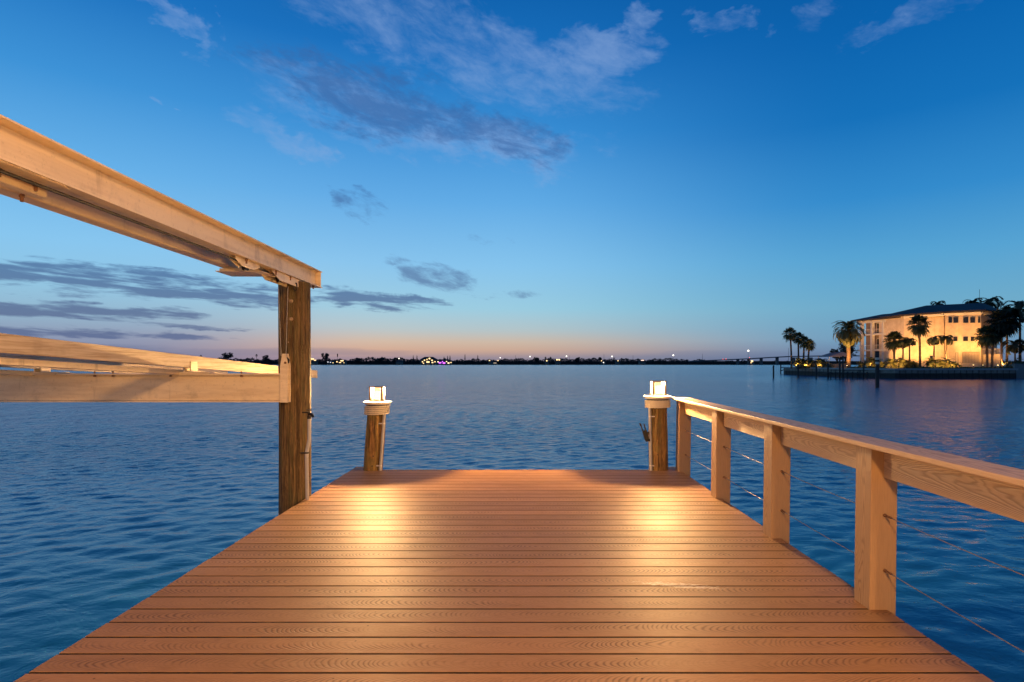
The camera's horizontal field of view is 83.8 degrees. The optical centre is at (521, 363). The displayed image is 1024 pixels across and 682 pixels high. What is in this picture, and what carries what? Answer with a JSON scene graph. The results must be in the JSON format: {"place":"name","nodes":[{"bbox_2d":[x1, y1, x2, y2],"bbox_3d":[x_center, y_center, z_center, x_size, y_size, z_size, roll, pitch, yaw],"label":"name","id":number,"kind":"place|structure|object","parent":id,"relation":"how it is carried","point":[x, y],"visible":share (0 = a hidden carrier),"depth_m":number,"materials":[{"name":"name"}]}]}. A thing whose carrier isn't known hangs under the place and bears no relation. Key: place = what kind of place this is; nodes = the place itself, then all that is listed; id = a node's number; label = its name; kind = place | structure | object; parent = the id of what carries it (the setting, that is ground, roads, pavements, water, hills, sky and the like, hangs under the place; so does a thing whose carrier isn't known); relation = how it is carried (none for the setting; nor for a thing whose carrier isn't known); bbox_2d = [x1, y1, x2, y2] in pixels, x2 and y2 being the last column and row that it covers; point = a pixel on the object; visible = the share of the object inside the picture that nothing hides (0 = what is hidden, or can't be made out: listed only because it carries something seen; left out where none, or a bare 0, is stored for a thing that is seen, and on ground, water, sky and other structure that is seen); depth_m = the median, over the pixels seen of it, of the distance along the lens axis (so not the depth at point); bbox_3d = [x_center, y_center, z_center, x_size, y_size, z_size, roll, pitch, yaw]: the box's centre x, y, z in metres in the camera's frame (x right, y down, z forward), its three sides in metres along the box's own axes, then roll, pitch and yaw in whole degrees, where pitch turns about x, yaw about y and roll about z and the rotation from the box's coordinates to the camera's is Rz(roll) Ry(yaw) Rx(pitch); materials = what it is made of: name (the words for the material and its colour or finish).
{"place":"outdoors","nodes":[
{"label":"outdoors","id":0,"kind":"place"},
{"bbox_2d":[311,358,318,363],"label":"shore house","id":1,"kind":"structure","parent":0,"point":[313,361],"depth_m":988.00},
{"bbox_2d":[336,360,346,363],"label":"shore house","id":2,"kind":"structure","parent":0,"point":[342,362],"depth_m":988.00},
{"bbox_2d":[437,359,452,363],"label":"shore house","id":3,"kind":"structure","parent":0,"point":[444,361],"depth_m":988.00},
{"bbox_2d":[0,365,1023,681],"bbox_3d":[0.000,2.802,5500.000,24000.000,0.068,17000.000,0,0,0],"label":"water","id":4,"kind":"structure","parent":0,"point":[110,511],"depth_m":16.27,"materials":[{"name":"blue liquid"}]},
{"bbox_2d":[278,281,310,514],"bbox_3d":[-2.046,1.788,5.151,0.271,5.025,0.279,0,0,29],"label":"timber pile","id":5,"kind":"object","parent":4,"relation":"in","point":[292,431],"visible":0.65,"depth_m":5.04,"materials":[{"name":"brown wood"}]},
{"bbox_2d":[0,114,321,290],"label":"lift beam","id":6,"kind":"structure","parent":5,"relation":"on","point":[40,170],"depth_m":2.89,"materials":[{"name":"wood"}]},
{"bbox_2d":[0,286,316,402],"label":"boat lift cradle","id":7,"kind":"object","parent":6,"relation":"hanging from","point":[192,379],"visible":1,"depth_m":5.01,"materials":[{"name":"wood"}]},
{"bbox_2d":[14,467,993,681],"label":"dock","id":8,"kind":"object","parent":4,"relation":"in","point":[359,574],"visible":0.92,"depth_m":2.88,"materials":[{"name":"brown wood"}]},
{"bbox_2d":[300,409,313,499],"bbox_3d":[-1.878,0.804,5.034,0.123,0.794,0.056,0,0,7],"label":"standpipe","id":9,"kind":"object","parent":8,"relation":"on","point":[309,416],"visible":1,"depth_m":5.02,"materials":[{"name":"plastic"}]},
{"bbox_2d":[363,386,391,470],"bbox_3d":[-1.727,2.130,6.460,0.514,3.740,0.316,0,0,0],"label":"lamp post","id":10,"kind":"object","parent":8,"relation":"attached to","point":[377,409],"visible":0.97,"depth_m":6.37,"materials":[{"name":"wood"}]},
{"bbox_2d":[639,381,671,470],"bbox_3d":[1.534,2.099,6.455,0.316,3.801,0.327,0,0,31],"label":"lamp post","id":11,"kind":"object","parent":8,"relation":"attached to","point":[657,403],"visible":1,"depth_m":6.37,"materials":[{"name":"wood"}]},
{"bbox_2d":[672,397,1023,651],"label":"railing","id":12,"kind":"object","parent":8,"relation":"attached to","point":[882,467],"visible":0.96,"depth_m":2.82,"materials":[{"name":"brown wood"}]},
{"bbox_2d":[688,355,865,364],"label":"bridge","id":13,"kind":"structure","parent":4,"relation":"in","point":[761,360],"depth_m":990.00,"materials":[{"name":"concrete"}]},
{"bbox_2d":[839,358,840,378],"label":"piling","id":14,"kind":"object","parent":4,"relation":"in","point":[839,368],"visible":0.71,"depth_m":103.04,"materials":[{"name":"wood"}]},
{"bbox_2d":[842,356,843,378],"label":"piling","id":15,"kind":"object","parent":4,"relation":"in","point":[842,367],"visible":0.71,"depth_m":103.05,"materials":[{"name":"brown wood"}]},
{"bbox_2d":[822,370,868,378],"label":"dock","id":16,"kind":"object","parent":4,"relation":"in","point":[852,373],"visible":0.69,"depth_m":102.59,"materials":[{"name":"wood"}]},
{"bbox_2d":[875,351,878,387],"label":"piling","id":17,"kind":"object","parent":4,"relation":"in","point":[876,369],"visible":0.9,"depth_m":65.11,"materials":[{"name":"black wood"}]},
{"bbox_2d":[0,0,1023,360],"label":"sky","id":18,"kind":"structure","parent":0,"point":[646,180],"materials":[{"name":"blue"}]},
{"bbox_2d":[104,361,1013,364],"bbox_3d":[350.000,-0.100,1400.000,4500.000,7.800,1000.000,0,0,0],"label":"shore","id":19,"kind":"structure","parent":0,"point":[755,362],"depth_m":1032.91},
{"bbox_2d":[221,352,232,359],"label":"tree","id":20,"kind":"object","parent":19,"relation":"on","point":[227,356],"visible":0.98,"depth_m":1003.49,"materials":[{"name":"green plant"}]},
{"bbox_2d":[262,355,271,361],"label":"tree","id":21,"kind":"object","parent":19,"relation":"on","point":[265,357],"visible":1,"depth_m":1006.07,"materials":[{"name":"green plant"}]},
{"bbox_2d":[321,353,328,360],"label":"tree","id":22,"kind":"object","parent":19,"relation":"on","point":[325,356],"visible":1,"depth_m":1006.13,"materials":[{"name":"green plant"}]},
{"bbox_2d":[375,357,385,361],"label":"tree","id":23,"kind":"object","parent":19,"relation":"on","point":[379,360],"visible":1,"depth_m":1007.31,"materials":[{"name":"green plant"}]},
{"bbox_2d":[420,357,437,363],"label":"shore house","id":24,"kind":"structure","parent":19,"relation":"on","point":[428,360],"depth_m":988.00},
{"bbox_2d":[91,357,1017,363],"bbox_3d":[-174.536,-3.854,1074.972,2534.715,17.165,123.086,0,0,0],"label":"treeline","id":25,"kind":"object","parent":19,"relation":"on","point":[628,360],"visible":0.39,"depth_m":1026.59,"materials":[{"name":"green plant"}]},
{"bbox_2d":[1012,364,1023,377],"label":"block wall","id":26,"kind":"structure","parent":0,"point":[1020,372],"depth_m":105.00,"materials":[{"name":"concrete"}]},
{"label":"island ground","id":27,"kind":"structure","parent":0,"visible":0},
{"bbox_2d":[782,327,797,367],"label":"fan palm","id":28,"kind":"object","parent":27,"relation":"on","point":[790,332],"visible":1,"depth_m":135.73,"materials":[{"name":"green plant"}]},
{"bbox_2d":[792,332,804,358],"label":"fan palm","id":29,"kind":"object","parent":27,"relation":"on","point":[799,334],"visible":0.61,"depth_m":136.64,"materials":[{"name":"green plant"}]},
{"bbox_2d":[791,357,806,368],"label":"shrub palm","id":30,"kind":"object","parent":27,"relation":"on","point":[799,360],"visible":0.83,"depth_m":131.03,"materials":[{"name":"green plant"}]},
{"bbox_2d":[797,336,807,361],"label":"fan palm","id":31,"kind":"object","parent":27,"relation":"on","point":[800,342],"visible":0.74,"depth_m":133.83,"materials":[{"name":"green plant"}]},
{"bbox_2d":[803,339,815,359],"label":"fan palm","id":32,"kind":"object","parent":27,"relation":"on","point":[809,345],"visible":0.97,"depth_m":131.72,"materials":[{"name":"green plant"}]},
{"bbox_2d":[801,358,817,366],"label":"shrub palm","id":33,"kind":"object","parent":27,"relation":"on","point":[810,361],"visible":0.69,"depth_m":129.98,"materials":[{"name":"green plant"}]},
{"bbox_2d":[792,362,834,368],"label":"hedge","id":34,"kind":"object","parent":27,"relation":"on","point":[821,365],"visible":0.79,"depth_m":128.10,"materials":[{"name":"green plant"}]},
{"bbox_2d":[813,358,830,367],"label":"shrub palm","id":35,"kind":"object","parent":27,"relation":"on","point":[820,361],"visible":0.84,"depth_m":129.42,"materials":[{"name":"green plant"}]},
{"bbox_2d":[818,352,851,367],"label":"pool canopy","id":36,"kind":"object","parent":27,"relation":"on","point":[838,354],"visible":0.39,"depth_m":130.40,"materials":[{"name":"fabric"}]},
{"bbox_2d":[830,349,841,363],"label":"tree","id":37,"kind":"object","parent":27,"relation":"on","point":[833,351],"visible":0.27,"depth_m":141.91,"materials":[{"name":"green plant"}]},
{"bbox_2d":[838,342,857,363],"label":"tree","id":38,"kind":"object","parent":27,"relation":"on","point":[844,349],"visible":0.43,"depth_m":138.24,"materials":[{"name":"green plant"}]},
{"bbox_2d":[831,319,865,367],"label":"date palm","id":39,"kind":"object","parent":27,"relation":"on","point":[848,335],"visible":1,"depth_m":126.18,"materials":[{"name":"green plant"}]},
{"bbox_2d":[856,361,868,366],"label":"shrub palm","id":40,"kind":"object","parent":27,"relation":"on","point":[860,364],"visible":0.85,"depth_m":124.17,"materials":[{"name":"green plant"}]},
{"bbox_2d":[864,357,882,366],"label":"shrub palm","id":41,"kind":"object","parent":27,"relation":"on","point":[871,362],"visible":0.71,"depth_m":122.69,"materials":[{"name":"green plant"}]},
{"bbox_2d":[849,366,916,367],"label":"hedge","id":42,"kind":"object","parent":27,"relation":"on","point":[874,367],"visible":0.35,"depth_m":115.45,"materials":[{"name":"green plant"}]},
{"bbox_2d":[879,361,886,366],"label":"shrub palm","id":43,"kind":"object","parent":27,"relation":"on","point":[881,364],"visible":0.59,"depth_m":119.98,"materials":[{"name":"green plant"}]},
{"bbox_2d":[882,359,901,366],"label":"shrub palm","id":44,"kind":"object","parent":27,"relation":"on","point":[891,362],"visible":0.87,"depth_m":114.53,"materials":[{"name":"green plant"}]},
{"bbox_2d":[883,331,903,360],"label":"fan palm","id":45,"kind":"object","parent":27,"relation":"on","point":[893,345],"visible":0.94,"depth_m":117.92,"materials":[{"name":"green plant"}]},
{"bbox_2d":[781,367,1017,378],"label":"seawall","id":46,"kind":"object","parent":27,"relation":"on","point":[947,373],"visible":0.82,"depth_m":102.65,"materials":[{"name":"concrete"}]},
{"bbox_2d":[895,337,908,358],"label":"coconut palm","id":47,"kind":"object","parent":27,"relation":"on","point":[903,343],"visible":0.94,"depth_m":116.87,"materials":[{"name":"green plant"}]},
{"bbox_2d":[893,358,912,367],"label":"shrub palm","id":48,"kind":"object","parent":27,"relation":"on","point":[904,363],"visible":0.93,"depth_m":112.84,"materials":[{"name":"green plant"}]},
{"bbox_2d":[904,338,916,359],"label":"coconut palm","id":49,"kind":"object","parent":27,"relation":"on","point":[911,341],"visible":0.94,"depth_m":116.25,"materials":[{"name":"green plant"}]},
{"bbox_2d":[908,361,921,367],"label":"shrub palm","id":50,"kind":"object","parent":27,"relation":"on","point":[914,363],"visible":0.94,"depth_m":112.08,"materials":[{"name":"green plant"}]},
{"bbox_2d":[906,314,932,366],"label":"fan palm","id":51,"kind":"object","parent":27,"relation":"on","point":[918,329],"visible":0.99,"depth_m":113.95,"materials":[{"name":"green plant"}]},
{"bbox_2d":[851,289,999,367],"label":"mansion","id":52,"kind":"structure","parent":27,"relation":"on","point":[960,323],"depth_m":118.83,"materials":[{"name":"paint"}]},
{"bbox_2d":[953,317,958,322],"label":"window","id":53,"kind":"structure","parent":52,"relation":"in","point":[955,319],"depth_m":115.35,"materials":[{"name":"black glass"}]},
{"bbox_2d":[963,317,968,322],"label":"window","id":54,"kind":"structure","parent":52,"relation":"in","point":[965,319],"depth_m":114.39,"materials":[{"name":"black glass"}]},
{"bbox_2d":[970,317,974,322],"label":"window","id":55,"kind":"structure","parent":52,"relation":"in","point":[972,319],"depth_m":113.76,"materials":[{"name":"black glass"}]},
{"bbox_2d":[922,358,941,367],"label":"shrub palm","id":56,"kind":"object","parent":27,"relation":"on","point":[931,362],"visible":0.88,"depth_m":109.02,"materials":[{"name":"green plant"}]},
{"bbox_2d":[926,335,941,359],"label":"coconut palm","id":57,"kind":"object","parent":27,"relation":"on","point":[931,340],"visible":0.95,"depth_m":111.86,"materials":[{"name":"green plant"}]},
{"bbox_2d":[930,300,945,304],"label":"coconut palm","id":58,"kind":"object","parent":27,"relation":"on","point":[938,303],"visible":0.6,"depth_m":140.75,"materials":[{"name":"green plant"}]},
{"bbox_2d":[939,335,953,358],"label":"coconut palm","id":59,"kind":"object","parent":27,"relation":"on","point":[947,338],"visible":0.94,"depth_m":111.08,"materials":[{"name":"green plant"}]},
{"bbox_2d":[937,357,955,366],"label":"shrub palm","id":60,"kind":"object","parent":27,"relation":"on","point":[945,363],"visible":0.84,"depth_m":108.30,"materials":[{"name":"green plant"}]},
{"bbox_2d":[917,366,981,367],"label":"hedge","id":61,"kind":"object","parent":27,"relation":"on","point":[948,367],"visible":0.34,"depth_m":107.05,"materials":[{"name":"green plant"}]},
{"bbox_2d":[950,362,961,366],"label":"shrub palm","id":62,"kind":"object","parent":27,"relation":"on","point":[956,364],"visible":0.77,"depth_m":107.98,"materials":[{"name":"green plant"}]},
{"bbox_2d":[963,297,982,303],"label":"coconut palm","id":63,"kind":"object","parent":27,"relation":"on","point":[972,301],"visible":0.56,"depth_m":137.88,"materials":[{"name":"green plant"}]},
{"bbox_2d":[973,324,998,366],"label":"fan palm","id":64,"kind":"object","parent":27,"relation":"on","point":[985,341],"visible":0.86,"depth_m":109.15,"materials":[{"name":"green plant"}]},
{"bbox_2d":[978,296,1003,308],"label":"coconut palm","id":65,"kind":"object","parent":27,"relation":"on","point":[989,302],"visible":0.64,"depth_m":135.12,"materials":[{"name":"green plant"}]},
{"bbox_2d":[982,325,1006,366],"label":"fan palm","id":66,"kind":"object","parent":27,"relation":"on","point":[995,341],"visible":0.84,"depth_m":108.15,"materials":[{"name":"green plant"}]},
{"bbox_2d":[980,366,1011,367],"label":"hedge","id":67,"kind":"object","parent":27,"relation":"on","point":[995,367],"visible":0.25,"depth_m":106.41,"materials":[{"name":"green plant"}]},
{"bbox_2d":[983,309,1021,366],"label":"fan palm","id":68,"kind":"object","parent":27,"relation":"on","point":[1002,316],"visible":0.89,"depth_m":108.15,"materials":[{"name":"green plant"}]},
{"bbox_2d":[989,306,1023,366],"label":"fan palm","id":69,"kind":"object","parent":27,"relation":"on","point":[1014,314],"visible":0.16,"depth_m":110.96,"materials":[{"name":"green plant"}]},
{"bbox_2d":[1000,300,1023,361],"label":"coconut palm","id":70,"kind":"object","parent":27,"relation":"on","point":[1019,306],"visible":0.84,"depth_m":109.79,"materials":[{"name":"green plant"}]},
{"bbox_2d":[1002,339,1023,363],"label":"coconut palm","id":71,"kind":"object","parent":27,"relation":"on","point":[1014,347],"visible":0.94,"depth_m":108.24,"materials":[{"name":"green plant"}]},
{"bbox_2d":[1003,358,1023,367],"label":"hedge","id":72,"kind":"object","parent":27,"relation":"on","point":[1008,364],"visible":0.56,"depth_m":108.36,"materials":[{"name":"green plant"}]}
]}

